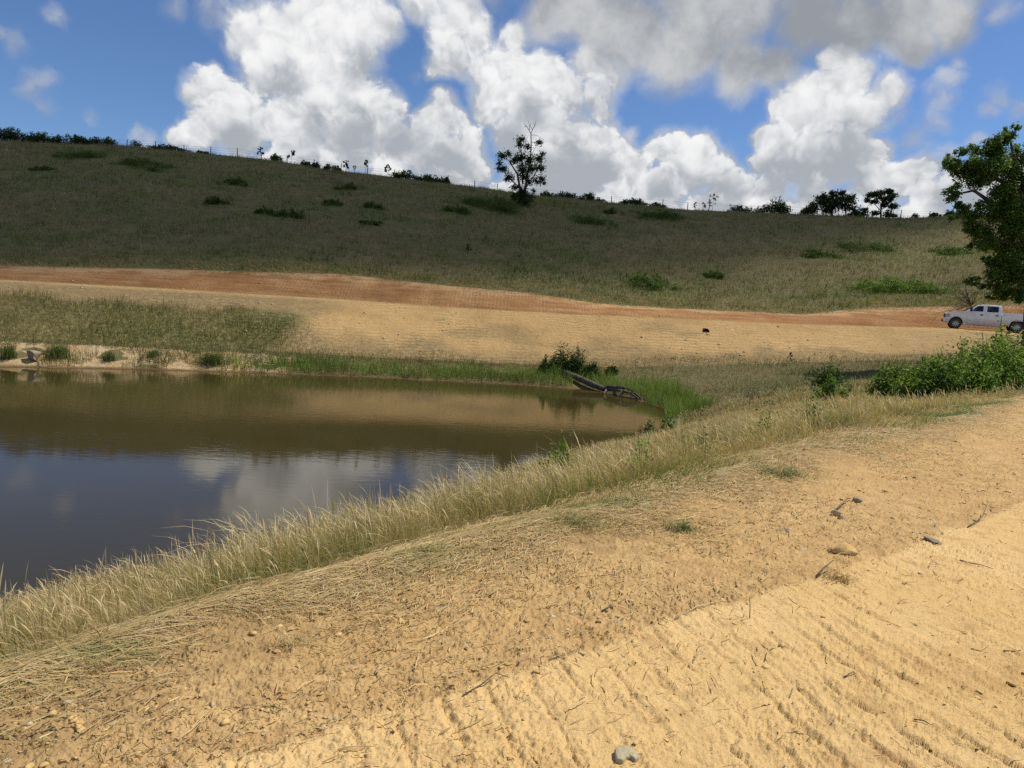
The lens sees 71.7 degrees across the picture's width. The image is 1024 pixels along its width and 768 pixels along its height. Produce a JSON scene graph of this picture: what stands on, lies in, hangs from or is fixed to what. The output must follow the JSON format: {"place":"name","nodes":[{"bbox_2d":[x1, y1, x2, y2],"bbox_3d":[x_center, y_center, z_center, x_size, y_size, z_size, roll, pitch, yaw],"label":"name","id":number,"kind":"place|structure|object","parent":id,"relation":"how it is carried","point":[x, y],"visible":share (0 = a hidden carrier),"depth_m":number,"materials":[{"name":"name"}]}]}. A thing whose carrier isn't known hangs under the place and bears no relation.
{"place":"outdoors","nodes":[
{"label":"outdoors","id":0,"kind":"place"},
{"bbox_2d":[0,367,667,604],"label":"pond water","id":1,"kind":"structure","parent":0,"point":[95,463],"depth_m":22.36,"materials":[{"name":"brown liquid"}]},
{"bbox_2d":[34,343,721,417],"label":"water grass","id":2,"kind":"structure","parent":1,"relation":"on","point":[669,405],"depth_m":40.58,"materials":[{"name":"green plant"}]},
{"bbox_2d":[0,338,957,410],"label":"shore","id":3,"kind":"structure","parent":0,"point":[23,360],"depth_m":40.45,"materials":[{"name":"soil"}]},
{"bbox_2d":[0,341,27,358],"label":"rush tuft","id":4,"kind":"object","parent":3,"relation":"on","point":[8,352],"visible":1,"depth_m":36.89,"materials":[{"name":"green plant"}]},
{"bbox_2d":[27,350,41,360],"bbox_3d":[-25.099,-1.458,37.306,0.656,0.669,0.559,8,9,35],"label":"rock","id":5,"kind":"object","parent":3,"relation":"on","point":[31,354],"visible":0.98,"depth_m":37.12,"materials":[{"name":"grey stone"}]},
{"bbox_2d":[40,343,71,357],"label":"rush tuft","id":6,"kind":"object","parent":3,"relation":"on","point":[63,351],"visible":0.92,"depth_m":37.74,"materials":[{"name":"green plant"}]},
{"bbox_2d":[100,350,117,360],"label":"rush tuft","id":7,"kind":"object","parent":3,"relation":"on","point":[109,356],"visible":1,"depth_m":38.44,"materials":[{"name":"green plant"}]},
{"bbox_2d":[146,349,160,356],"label":"rush tuft","id":8,"kind":"object","parent":3,"relation":"on","point":[153,350],"visible":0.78,"depth_m":39.72,"materials":[{"name":"green plant"}]},
{"bbox_2d":[196,349,232,364],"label":"rush tuft","id":9,"kind":"object","parent":3,"relation":"on","point":[209,360],"visible":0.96,"depth_m":39.71,"materials":[{"name":"green plant"}]},
{"bbox_2d":[538,354,563,372],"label":"shrub","id":10,"kind":"object","parent":3,"relation":"on","point":[545,364],"visible":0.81,"depth_m":43.63,"materials":[{"name":"green plant"}]},
{"bbox_2d":[551,341,572,369],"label":"shrub","id":11,"kind":"object","parent":3,"relation":"on","point":[561,358],"visible":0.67,"depth_m":44.07,"materials":[{"name":"green plant"}]},
{"bbox_2d":[561,343,586,374],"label":"shrub","id":12,"kind":"object","parent":3,"relation":"on","point":[575,364],"visible":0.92,"depth_m":43.43,"materials":[{"name":"green plant"}]},
{"bbox_2d":[579,358,602,378],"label":"shrub","id":13,"kind":"object","parent":3,"relation":"on","point":[588,369],"visible":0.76,"depth_m":42.88,"materials":[{"name":"green plant"}]},
{"bbox_2d":[549,366,641,400],"bbox_3d":[4.608,-0.096,41.010,0.811,1.170,8.133,-1,9,-35],"label":"fallen trunk","id":14,"kind":"object","parent":3,"relation":"on","point":[595,385],"visible":0.9,"depth_m":40.26,"materials":[{"name":"grey wood"}]},
{"bbox_2d":[604,363,619,374],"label":"shrub","id":15,"kind":"object","parent":3,"relation":"on","point":[612,368],"visible":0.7,"depth_m":43.46,"materials":[{"name":"green plant"}]},
{"bbox_2d":[617,351,960,423],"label":"valley grass","id":16,"kind":"structure","parent":3,"relation":"on","point":[875,367],"depth_m":40.80,"materials":[{"name":"green plant"}]},
{"bbox_2d":[938,121,1023,352],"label":"tree","id":17,"kind":"object","parent":3,"relation":"on","point":[1005,211],"visible":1,"depth_m":40.64,"materials":[{"name":"green plant"}]},
{"bbox_2d":[100,368,897,426],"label":"valley floor","id":18,"kind":"structure","parent":0,"point":[684,423],"depth_m":30.12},
{"bbox_2d":[637,419,655,434],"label":"weed","id":19,"kind":"object","parent":18,"relation":"on","point":[648,426],"visible":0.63,"depth_m":27.94,"materials":[{"name":"green plant"}]},
{"bbox_2d":[803,355,848,388],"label":"shrub","id":20,"kind":"object","parent":18,"relation":"on","point":[822,379],"visible":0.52,"depth_m":32.24,"materials":[{"name":"green plant"}]},
{"bbox_2d":[938,332,1023,385],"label":"shrub","id":21,"kind":"object","parent":18,"relation":"on","point":[983,348],"visible":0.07,"depth_m":24.53,"materials":[{"name":"green plant"}]},
{"bbox_2d":[0,279,1021,366],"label":"graded bank","id":22,"kind":"structure","parent":0,"point":[519,328],"depth_m":47.19,"materials":[{"name":"beige soil"}]},
{"bbox_2d":[0,283,632,383],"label":"terrace grass","id":23,"kind":"structure","parent":22,"relation":"on","point":[152,318],"depth_m":42.51,"materials":[{"name":"green plant"}]},
{"bbox_2d":[2,266,1009,358],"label":"bank stones","id":24,"kind":"object","parent":22,"relation":"on","point":[486,307],"visible":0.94,"depth_m":48.91,"materials":[{"name":"stone"}]},
{"bbox_2d":[0,379,1023,683],"bbox_3d":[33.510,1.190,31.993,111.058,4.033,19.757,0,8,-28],"label":"dam bank","id":25,"kind":"structure","parent":0,"point":[456,525],"depth_m":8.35,"materials":[{"name":"beige plant"}]},
{"bbox_2d":[534,430,579,469],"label":"weed","id":26,"kind":"object","parent":25,"relation":"on","point":[557,454],"visible":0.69,"depth_m":16.52,"materials":[{"name":"green plant"}]},
{"bbox_2d":[623,426,658,477],"bbox_3d":[1.534,0.837,8.467,0.472,0.713,0.503,3,7,0],"label":"weed","id":27,"kind":"object","parent":25,"relation":"on","point":[636,449],"visible":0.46,"depth_m":8.44,"materials":[{"name":"green plant"}]},
{"bbox_2d":[659,412,676,430],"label":"weed","id":28,"kind":"object","parent":25,"relation":"on","point":[671,425],"visible":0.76,"depth_m":28.75,"materials":[{"name":"green plant"}]},
{"bbox_2d":[693,417,720,457],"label":"weed","id":29,"kind":"object","parent":25,"relation":"on","point":[706,439],"visible":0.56,"depth_m":10.36,"materials":[{"name":"green plant"}]},
{"bbox_2d":[747,401,780,439],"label":"weed","id":30,"kind":"object","parent":25,"relation":"on","point":[764,419],"visible":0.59,"depth_m":12.06,"materials":[{"name":"green plant"}]},
{"bbox_2d":[800,378,836,430],"bbox_3d":[5.060,0.402,11.770,0.614,1.011,0.534,-3,10,-43],"label":"weed","id":31,"kind":"object","parent":25,"relation":"on","point":[809,414],"visible":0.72,"depth_m":11.77,"materials":[{"name":"green plant"}]},
{"bbox_2d":[813,373,854,400],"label":"shrub","id":32,"kind":"object","parent":25,"relation":"on","point":[827,388],"visible":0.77,"depth_m":24.95,"materials":[{"name":"green plant"}]},
{"bbox_2d":[861,358,910,398],"bbox_3d":[12.383,-0.091,22.819,1.883,1.548,1.398,3,7,0],"label":"shrub","id":33,"kind":"object","parent":25,"relation":"on","point":[884,381],"visible":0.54,"depth_m":22.62,"materials":[{"name":"green plant"}]},
{"bbox_2d":[885,347,970,399],"bbox_3d":[12.209,-0.206,20.853,2.057,1.912,2.060,2,7,-13],"label":"shrub","id":34,"kind":"object","parent":25,"relation":"on","point":[940,378],"visible":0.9,"depth_m":20.54,"materials":[{"name":"green plant"}]},
{"bbox_2d":[919,336,1011,397],"bbox_3d":[13.488,-0.394,21.174,3.026,2.101,2.238,0,8,-25],"label":"shrub","id":35,"kind":"object","parent":25,"relation":"on","point":[978,371],"visible":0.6,"depth_m":20.66,"materials":[{"name":"green plant"}]},
{"bbox_2d":[950,317,1023,394],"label":"shrub","id":36,"kind":"object","parent":25,"relation":"on","point":[1004,360],"visible":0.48,"depth_m":21.69,"materials":[{"name":"green plant"}]},
{"bbox_2d":[1009,353,1023,390],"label":"shrub","id":37,"kind":"object","parent":25,"relation":"on","point":[1022,383],"visible":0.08,"depth_m":22.06,"materials":[{"name":"green plant"}]},
{"bbox_2d":[0,397,1023,767],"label":"dam crest","id":38,"kind":"object","parent":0,"point":[992,603],"visible":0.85,"depth_m":3.19,"materials":[{"name":"beige soil"}]},
{"bbox_2d":[74,717,84,733],"bbox_3d":[-1.523,1.206,2.501,0.036,0.012,0.109,10,4,-30],"label":"clod","id":39,"kind":"object","parent":38,"relation":"on","point":[79,725],"visible":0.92,"depth_m":2.49,"materials":[{"name":"beige soil"}]},
{"bbox_2d":[244,627,324,653],"bbox_3d":[-0.952,1.113,3.135,0.449,0.117,0.273,3,7,0],"label":"grass tuft","id":40,"kind":"object","parent":38,"relation":"on","point":[286,644],"visible":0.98,"depth_m":3.14,"materials":[{"name":"beige plant"}]},
{"bbox_2d":[462,672,507,695],"bbox_3d":[-0.113,1.218,2.891,0.236,0.029,0.033,-3,9,-41],"label":"stick","id":41,"kind":"object","parent":38,"relation":"on","point":[471,690],"visible":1,"depth_m":2.89,"materials":[{"name":"brown wood"}]},
{"bbox_2d":[0,398,1023,767],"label":"dirt crumbs","id":42,"kind":"object","parent":38,"relation":"on","point":[222,722],"visible":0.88,"depth_m":3.04,"materials":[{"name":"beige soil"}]},
{"bbox_2d":[0,390,1023,767],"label":"flattened hay","id":43,"kind":"object","parent":38,"relation":"on","point":[126,636],"visible":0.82,"depth_m":3.88,"materials":[{"name":"beige plant"}]},
{"bbox_2d":[2,445,1023,767],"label":"straw litter","id":44,"kind":"object","parent":38,"relation":"on","point":[544,649],"visible":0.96,"depth_m":3.09,"materials":[{"name":"beige plant"}]},
{"bbox_2d":[509,503,647,543],"bbox_3d":[0.510,0.951,5.093,1.038,0.133,0.805,7,8,24],"label":"grass tuft","id":45,"kind":"object","parent":38,"relation":"on","point":[568,516],"visible":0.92,"depth_m":5.07,"materials":[{"name":"green plant"}]},
{"bbox_2d":[614,745,638,763],"bbox_3d":[0.401,1.299,2.485,0.085,0.025,0.082,1,9,0],"label":"rock","id":46,"kind":"object","parent":38,"relation":"on","point":[622,753],"visible":1,"depth_m":2.47,"materials":[{"name":"stone"}]},
{"bbox_2d":[649,515,721,538],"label":"grass tuft","id":47,"kind":"object","parent":38,"relation":"on","point":[684,526],"visible":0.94,"depth_m":5.09,"materials":[{"name":"green plant"}]},
{"bbox_2d":[674,600,722,619],"bbox_3d":[0.996,1.183,3.748,0.426,0.030,0.009,-2,9,-38],"label":"stick","id":48,"kind":"object","parent":38,"relation":"on","point":[695,607],"visible":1,"depth_m":3.72,"materials":[{"name":"brown wood"}]},
{"bbox_2d":[743,460,834,484],"bbox_3d":[2.733,0.859,7.022,1.164,0.113,1.110,3,7,0],"label":"grass tuft","id":49,"kind":"object","parent":38,"relation":"on","point":[785,472],"visible":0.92,"depth_m":6.99,"materials":[{"name":"plant"}]},
{"bbox_2d":[805,567,861,587],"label":"dried tuft","id":50,"kind":"object","parent":38,"relation":"on","point":[835,577],"visible":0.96,"depth_m":4.28,"materials":[{"name":"beige plant"}]},
{"bbox_2d":[831,510,841,515],"bbox_3d":[2.610,1.047,5.716,0.083,0.069,0.082,17,9,16],"label":"rock","id":51,"kind":"object","parent":38,"relation":"on","point":[835,512],"visible":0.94,"depth_m":5.70,"materials":[{"name":"stone"}]},
{"bbox_2d":[827,542,858,555],"bbox_3d":[2.248,1.124,4.812,0.200,0.101,0.123,3,6,15],"label":"clod","id":52,"kind":"object","parent":38,"relation":"on","point":[843,548],"visible":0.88,"depth_m":4.78,"materials":[{"name":"beige soil"}]},
{"bbox_2d":[852,497,862,502],"bbox_3d":[2.995,1.011,6.162,0.100,0.063,0.078,-6,9,-25],"label":"rock","id":53,"kind":"object","parent":38,"relation":"on","point":[857,500],"visible":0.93,"depth_m":6.14,"materials":[{"name":"beige stone"}]},
{"bbox_2d":[923,536,942,543],"bbox_3d":[3.049,1.133,5.144,0.065,0.033,0.148,-2,9,-26],"label":"rock","id":54,"kind":"object","parent":38,"relation":"on","point":[931,540],"visible":1,"depth_m":5.13,"materials":[{"name":"grey stone"}]},
{"bbox_2d":[0,138,1023,313],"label":"hillside","id":55,"kind":"structure","parent":0,"point":[207,239],"depth_m":77.21,"materials":[{"name":"green plant"}]},
{"bbox_2d":[0,126,25,140],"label":"shrub","id":56,"kind":"object","parent":55,"relation":"on","point":[11,133],"visible":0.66,"depth_m":120.34,"materials":[{"name":"green plant"}]},
{"bbox_2d":[18,130,54,142],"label":"shrub","id":57,"kind":"object","parent":55,"relation":"on","point":[36,137],"visible":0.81,"depth_m":119.82,"materials":[{"name":"green plant"}]},
{"bbox_2d":[28,165,57,170],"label":"bramble","id":58,"kind":"object","parent":55,"relation":"on","point":[43,167],"visible":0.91,"depth_m":91.21,"materials":[{"name":"green plant"}]},
{"bbox_2d":[49,133,87,143],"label":"shrub","id":59,"kind":"object","parent":55,"relation":"on","point":[75,138],"visible":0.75,"depth_m":120.57,"materials":[{"name":"green plant"}]},
{"bbox_2d":[47,148,112,158],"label":"bramble","id":60,"kind":"object","parent":55,"relation":"on","point":[84,154],"visible":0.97,"depth_m":99.52,"materials":[{"name":"green plant"}]},
{"bbox_2d":[80,136,118,144],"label":"shrub","id":61,"kind":"object","parent":55,"relation":"on","point":[95,140],"visible":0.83,"depth_m":120.46,"materials":[{"name":"green plant"}]},
{"bbox_2d":[129,139,142,146],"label":"shrub","id":62,"kind":"object","parent":55,"relation":"on","point":[137,144],"visible":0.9,"depth_m":120.71,"materials":[{"name":"green plant"}]},
{"bbox_2d":[105,156,183,171],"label":"bramble","id":63,"kind":"object","parent":55,"relation":"on","point":[136,162],"visible":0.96,"depth_m":95.69,"materials":[{"name":"green plant"}]},
{"bbox_2d":[145,144,187,151],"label":"shrub","id":64,"kind":"object","parent":55,"relation":"on","point":[171,147],"visible":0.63,"depth_m":120.04,"materials":[{"name":"green plant"}]},
{"bbox_2d":[204,193,231,204],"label":"bramble","id":65,"kind":"object","parent":55,"relation":"on","point":[214,199],"visible":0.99,"depth_m":80.40,"materials":[{"name":"green plant"}]},
{"bbox_2d":[213,176,253,185],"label":"bramble","id":66,"kind":"object","parent":55,"relation":"on","point":[237,182],"visible":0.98,"depth_m":91.12,"materials":[{"name":"green plant"}]},
{"bbox_2d":[252,204,274,214],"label":"bramble","id":67,"kind":"object","parent":55,"relation":"on","point":[271,211],"visible":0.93,"depth_m":78.81,"materials":[{"name":"green plant"}]},
{"bbox_2d":[270,153,283,160],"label":"shrub","id":68,"kind":"object","parent":55,"relation":"on","point":[274,157],"visible":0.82,"depth_m":120.56,"materials":[{"name":"green plant"}]},
{"bbox_2d":[270,207,304,218],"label":"bramble","id":69,"kind":"object","parent":55,"relation":"on","point":[292,212],"visible":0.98,"depth_m":78.72,"materials":[{"name":"green plant"}]},
{"bbox_2d":[321,198,342,206],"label":"bramble","id":70,"kind":"object","parent":55,"relation":"on","point":[335,201],"visible":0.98,"depth_m":86.29,"materials":[{"name":"green plant"}]},
{"bbox_2d":[322,164,341,170],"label":"shrub","id":71,"kind":"object","parent":55,"relation":"on","point":[328,166],"visible":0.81,"depth_m":120.91,"materials":[{"name":"green plant"}]},
{"bbox_2d":[333,181,359,189],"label":"bramble","id":72,"kind":"object","parent":55,"relation":"on","point":[347,185],"visible":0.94,"depth_m":96.05,"materials":[{"name":"green plant"}]},
{"bbox_2d":[355,220,382,225],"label":"bramble","id":73,"kind":"object","parent":55,"relation":"on","point":[374,222],"visible":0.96,"depth_m":77.81,"materials":[{"name":"green plant"}]},
{"bbox_2d":[361,200,387,210],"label":"bramble","id":74,"kind":"object","parent":55,"relation":"on","point":[370,204],"visible":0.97,"depth_m":86.36,"materials":[{"name":"green plant"}]},
{"bbox_2d":[387,169,421,180],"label":"shrub","id":75,"kind":"object","parent":55,"relation":"on","point":[403,174],"visible":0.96,"depth_m":120.59,"materials":[{"name":"green plant"}]},
{"bbox_2d":[419,173,442,182],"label":"shrub","id":76,"kind":"object","parent":55,"relation":"on","point":[429,177],"visible":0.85,"depth_m":120.62,"materials":[{"name":"green plant"}]},
{"bbox_2d":[439,176,449,183],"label":"shrub","id":77,"kind":"object","parent":55,"relation":"on","point":[446,179],"visible":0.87,"depth_m":121.70,"materials":[{"name":"green plant"}]},
{"bbox_2d":[440,204,473,214],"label":"bramble","id":78,"kind":"object","parent":55,"relation":"on","point":[456,209],"visible":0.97,"depth_m":89.39,"materials":[{"name":"green plant"}]},
{"bbox_2d":[10,135,946,217],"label":"fence","id":79,"kind":"object","parent":55,"relation":"on","point":[496,184],"visible":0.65,"depth_m":121.88,"materials":[{"name":"brown wood"}]},
{"bbox_2d":[454,193,527,214],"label":"bramble","id":80,"kind":"object","parent":55,"relation":"on","point":[506,206],"visible":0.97,"depth_m":93.80,"materials":[{"name":"green plant"}]},
{"bbox_2d":[494,121,546,206],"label":"tree","id":81,"kind":"object","parent":55,"relation":"on","point":[522,198],"visible":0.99,"depth_m":98.33,"materials":[{"name":"green plant"}]},
{"bbox_2d":[548,191,577,198],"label":"shrub","id":82,"kind":"object","parent":55,"relation":"on","point":[569,195],"visible":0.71,"depth_m":121.20,"materials":[{"name":"green plant"}]},
{"bbox_2d":[575,191,606,201],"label":"shrub","id":83,"kind":"object","parent":55,"relation":"on","point":[590,196],"visible":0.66,"depth_m":121.34,"materials":[{"name":"green plant"}]},
{"bbox_2d":[569,213,623,226],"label":"bramble","id":84,"kind":"object","parent":55,"relation":"on","point":[587,219],"visible":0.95,"depth_m":93.66,"materials":[{"name":"green plant"}]},
{"bbox_2d":[602,207,616,214],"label":"bramble","id":85,"kind":"object","parent":55,"relation":"on","point":[610,210],"visible":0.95,"depth_m":101.18,"materials":[{"name":"green plant"}]},
{"bbox_2d":[621,198,652,205],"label":"shrub","id":86,"kind":"object","parent":55,"relation":"on","point":[638,202],"visible":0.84,"depth_m":120.29,"materials":[{"name":"green plant"}]},
{"bbox_2d":[619,271,688,290],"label":"bramble","id":87,"kind":"object","parent":55,"relation":"on","point":[647,280],"visible":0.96,"depth_m":66.10,"materials":[{"name":"green plant"}]},
{"bbox_2d":[627,208,684,221],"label":"bramble","id":88,"kind":"object","parent":55,"relation":"on","point":[663,214],"visible":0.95,"depth_m":101.54,"materials":[{"name":"green plant"}]},
{"bbox_2d":[701,270,725,278],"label":"bramble","id":89,"kind":"object","parent":55,"relation":"on","point":[709,273],"visible":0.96,"depth_m":73.38,"materials":[{"name":"green plant"}]},
{"bbox_2d":[727,204,744,211],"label":"shrub","id":90,"kind":"object","parent":55,"relation":"on","point":[738,209],"visible":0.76,"depth_m":121.52,"materials":[{"name":"green plant"}]},
{"bbox_2d":[758,196,792,213],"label":"shrub","id":91,"kind":"object","parent":55,"relation":"on","point":[780,207],"visible":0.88,"depth_m":120.99,"materials":[{"name":"green plant"}]},
{"bbox_2d":[800,204,817,214],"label":"shrub","id":92,"kind":"object","parent":55,"relation":"on","point":[808,209],"visible":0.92,"depth_m":121.11,"materials":[{"name":"green plant"}]},
{"bbox_2d":[800,247,843,258],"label":"bramble","id":93,"kind":"object","parent":55,"relation":"on","point":[814,253],"visible":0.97,"depth_m":82.95,"materials":[{"name":"green plant"}]},
{"bbox_2d":[808,189,860,215],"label":"tree","id":94,"kind":"object","parent":55,"relation":"on","point":[827,202],"visible":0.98,"depth_m":121.35,"materials":[{"name":"green plant"}]},
{"bbox_2d":[843,207,869,216],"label":"shrub","id":95,"kind":"object","parent":55,"relation":"on","point":[859,212],"visible":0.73,"depth_m":121.53,"materials":[{"name":"green plant"}]},
{"bbox_2d":[832,240,898,251],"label":"bramble","id":96,"kind":"object","parent":55,"relation":"on","point":[858,246],"visible":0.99,"depth_m":86.79,"materials":[{"name":"green plant"}]},
{"bbox_2d":[860,188,900,217],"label":"tree","id":97,"kind":"object","parent":55,"relation":"on","point":[888,200],"visible":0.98,"depth_m":121.86,"materials":[{"name":"green plant"}]},
{"bbox_2d":[831,274,960,293],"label":"bramble","id":98,"kind":"object","parent":55,"relation":"on","point":[907,286],"visible":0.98,"depth_m":66.94,"materials":[{"name":"green plant"}]},
{"bbox_2d":[924,245,975,254],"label":"bramble","id":99,"kind":"object","parent":55,"relation":"on","point":[952,250],"visible":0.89,"depth_m":84.33,"materials":[{"name":"green plant"}]},
{"bbox_2d":[941,273,985,304],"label":"bare shrub","id":100,"kind":"object","parent":55,"relation":"on","point":[967,299],"visible":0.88,"depth_m":59.65,"materials":[{"name":"brown plant"}]},
{"bbox_2d":[0,266,1023,333],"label":"dirt road","id":101,"kind":"structure","parent":0,"point":[343,287],"depth_m":56.05,"materials":[{"name":"soil"}]},
{"bbox_2d":[941,305,1022,332],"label":"pickup truck","id":102,"kind":"object","parent":101,"relation":"on","point":[983,315],"visible":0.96,"depth_m":53.75,"materials":[{"name":"silver metal"}]},
{"bbox_2d":[0,0,1023,217],"label":"sky","id":103,"kind":"structure","parent":0,"point":[748,103],"materials":[{"name":"blue"}]},
{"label":"ground","id":104,"kind":"structure","parent":0,"visible":0},
{"bbox_2d":[0,376,1023,658],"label":"seed stalks","id":105,"kind":"object","parent":104,"relation":"on","point":[392,502],"visible":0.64,"depth_m":8.29,"materials":[{"name":"beige plant"}]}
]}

